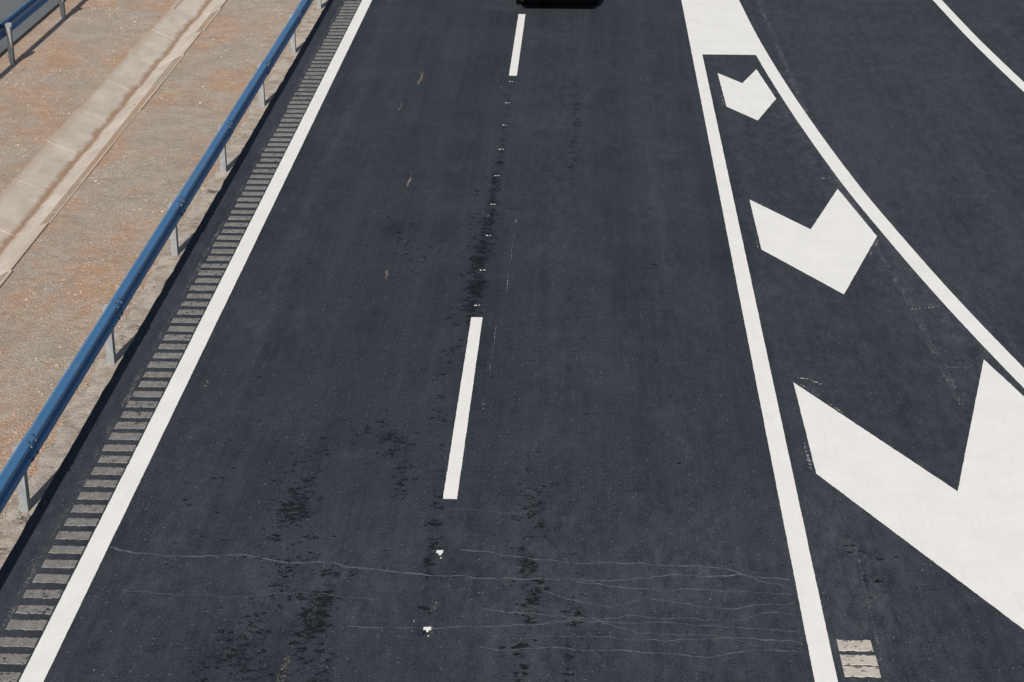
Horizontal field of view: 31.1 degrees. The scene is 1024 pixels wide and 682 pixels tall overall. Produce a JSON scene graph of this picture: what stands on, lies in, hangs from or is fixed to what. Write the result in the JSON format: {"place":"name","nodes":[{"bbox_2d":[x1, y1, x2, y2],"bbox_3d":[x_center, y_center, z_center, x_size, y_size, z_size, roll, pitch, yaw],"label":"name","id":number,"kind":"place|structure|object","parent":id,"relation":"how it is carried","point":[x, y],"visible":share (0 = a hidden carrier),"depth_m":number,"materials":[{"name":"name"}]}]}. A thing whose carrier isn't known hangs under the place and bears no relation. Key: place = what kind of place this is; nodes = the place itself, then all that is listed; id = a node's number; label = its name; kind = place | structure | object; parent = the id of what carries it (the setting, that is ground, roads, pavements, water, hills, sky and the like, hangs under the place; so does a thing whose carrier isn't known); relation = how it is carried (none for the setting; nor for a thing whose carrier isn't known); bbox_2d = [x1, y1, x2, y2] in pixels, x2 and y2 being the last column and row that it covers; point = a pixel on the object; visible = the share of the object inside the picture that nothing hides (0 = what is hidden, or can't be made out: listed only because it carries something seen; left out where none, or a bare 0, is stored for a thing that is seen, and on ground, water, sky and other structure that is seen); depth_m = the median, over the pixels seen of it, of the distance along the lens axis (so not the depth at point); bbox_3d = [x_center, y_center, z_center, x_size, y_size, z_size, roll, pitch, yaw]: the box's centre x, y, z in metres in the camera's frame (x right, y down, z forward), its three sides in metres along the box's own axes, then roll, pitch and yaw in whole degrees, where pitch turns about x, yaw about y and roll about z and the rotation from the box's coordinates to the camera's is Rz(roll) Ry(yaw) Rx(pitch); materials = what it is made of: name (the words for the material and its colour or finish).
{"place":"outdoors","nodes":[
{"label":"outdoors","id":0,"kind":"place"},
{"bbox_2d":[0,0,65,56],"bbox_3d":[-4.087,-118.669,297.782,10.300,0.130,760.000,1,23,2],"label":"opposite road","id":1,"kind":"structure","parent":0,"point":[30,22],"depth_m":39.90,"materials":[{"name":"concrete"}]},
{"bbox_2d":[0,0,316,522],"bbox_3d":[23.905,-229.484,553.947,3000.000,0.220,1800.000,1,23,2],"label":"ground","id":2,"kind":"structure","parent":0,"point":[193,131],"depth_m":31.15,"materials":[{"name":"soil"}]},
{"bbox_2d":[0,0,65,64],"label":"guardrail","id":3,"kind":"object","parent":2,"relation":"on","point":[16,18],"visible":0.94,"depth_m":36.99,"materials":[{"name":"metal"}]},
{"bbox_2d":[0,0,226,287],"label":"drainage ditch","id":4,"kind":"object","parent":2,"relation":"on","point":[45,179],"visible":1,"depth_m":32.53,"materials":[{"name":"concrete"}]},
{"bbox_2d":[0,0,327,568],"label":"concrete verge","id":5,"kind":"structure","parent":2,"relation":"on","point":[77,412],"depth_m":24.19,"materials":[{"name":"beige concrete"}]},
{"bbox_2d":[0,0,321,513],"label":"guardrail","id":6,"kind":"object","parent":5,"relation":"on","point":[13,473],"visible":0.96,"depth_m":23.29,"materials":[{"name":"blue metal"}]},
{"bbox_2d":[0,0,1023,681],"bbox_3d":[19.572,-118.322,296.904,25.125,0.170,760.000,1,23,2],"label":"road","id":7,"kind":"structure","parent":0,"point":[574,420],"depth_m":22.81,"materials":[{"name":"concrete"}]},
{"bbox_2d":[0,1,360,681],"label":"rumble strip","id":8,"kind":"object","parent":7,"relation":"on","point":[15,658],"visible":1,"depth_m":21.94,"materials":[{"name":"paint"}]},
{"bbox_2d":[19,0,371,681],"bbox_3d":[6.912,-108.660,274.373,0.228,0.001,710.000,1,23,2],"label":"edge line","id":9,"kind":"object","parent":7,"relation":"on","point":[37,668],"visible":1,"depth_m":21.59,"materials":[{"name":"white paint"}]},
{"bbox_2d":[205,73,640,680],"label":"dried mud","id":10,"kind":"structure","parent":7,"relation":"on","point":[387,275],"depth_m":27.43,"materials":[{"name":"brown soil"}]},
{"bbox_2d":[108,167,800,657],"bbox_3d":[-0.467,-0.012,23.504,6.879,0.001,14.418,1,23,2],"label":"hairline crack","id":11,"kind":"object","parent":7,"relation":"on","point":[570,599],"visible":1,"depth_m":17.78,"materials":[{"name":"grey asphalt"}]},
{"bbox_2d":[423,81,512,635],"bbox_3d":[-0.402,-1.082,25.969,0.102,0.002,19.290,1,23,2],"label":"paint premark","id":12,"kind":"object","parent":7,"relation":"on","point":[427,629],"visible":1,"depth_m":18.55,"materials":[{"name":"white paint"}]},
{"bbox_2d":[443,14,524,498],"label":"lane dash line","id":13,"kind":"object","parent":7,"relation":"on","point":[451,488],"visible":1,"depth_m":22.00,"materials":[{"name":"white paint"}]},
{"bbox_2d":[0,1,978,678],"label":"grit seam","id":14,"kind":"object","parent":7,"relation":"on","point":[244,185],"visible":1,"depth_m":23.61,"materials":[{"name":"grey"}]},
{"bbox_2d":[165,13,917,681],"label":"asphalt flecks","id":15,"kind":"object","parent":7,"relation":"on","point":[317,625],"visible":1,"depth_m":18.43,"materials":[{"name":"black asphalt"}]},
{"bbox_2d":[516,0,598,3],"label":"car","id":16,"kind":"object","parent":7,"relation":"on","point":[589,1],"visible":1,"depth_m":40.16,"materials":[{"name":"paint"}]},
{"bbox_2d":[127,0,1023,680],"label":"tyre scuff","id":17,"kind":"object","parent":7,"relation":"on","point":[677,312],"visible":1,"depth_m":24.51,"materials":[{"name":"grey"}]},
{"bbox_2d":[411,97,929,630],"bbox_3d":[2.988,-1.102,26.020,7.135,0.001,20.422,1,23,2],"label":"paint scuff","id":18,"kind":"object","parent":7,"relation":"on","point":[813,381],"visible":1,"depth_m":23.07,"materials":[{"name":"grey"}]},
{"bbox_2d":[718,69,775,119],"bbox_3d":[4.370,-4.575,34.037,0.960,0.001,3.460,1,23,2],"label":"chevron marking","id":19,"kind":"object","parent":7,"relation":"on","point":[752,96],"visible":1,"depth_m":33.91,"materials":[{"name":"white paint"}]},
{"bbox_2d":[750,189,876,293],"bbox_3d":[4.483,-1.521,26.985,1.742,0.001,4.470,1,23,2],"label":"chevron marking","id":20,"kind":"object","parent":7,"relation":"on","point":[832,246],"visible":1,"depth_m":26.86,"materials":[{"name":"white paint"}]},
{"bbox_2d":[681,0,1023,681],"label":"gore line","id":21,"kind":"object","parent":7,"relation":"on","point":[721,27],"visible":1,"depth_m":25.64,"materials":[{"name":"white paint"}]},
{"bbox_2d":[836,639,880,677],"bbox_3d":[3.001,4.486,13.114,0.326,0.006,8.657,1,23,2],"label":"rumble strip","id":22,"kind":"object","parent":7,"relation":"on","point":[854,645],"visible":1,"depth_m":16.75,"materials":[{"name":"paint"}]},
{"bbox_2d":[793,360,1023,628],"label":"chevron marking","id":23,"kind":"object","parent":7,"relation":"on","point":[969,533],"visible":1,"depth_m":19.81,"materials":[{"name":"white paint"}]},
{"bbox_2d":[933,0,1023,91],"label":"ramp edge line","id":24,"kind":"object","parent":7,"relation":"on","point":[982,47],"visible":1,"depth_m":37.30,"materials":[{"name":"white paint"}]}
]}

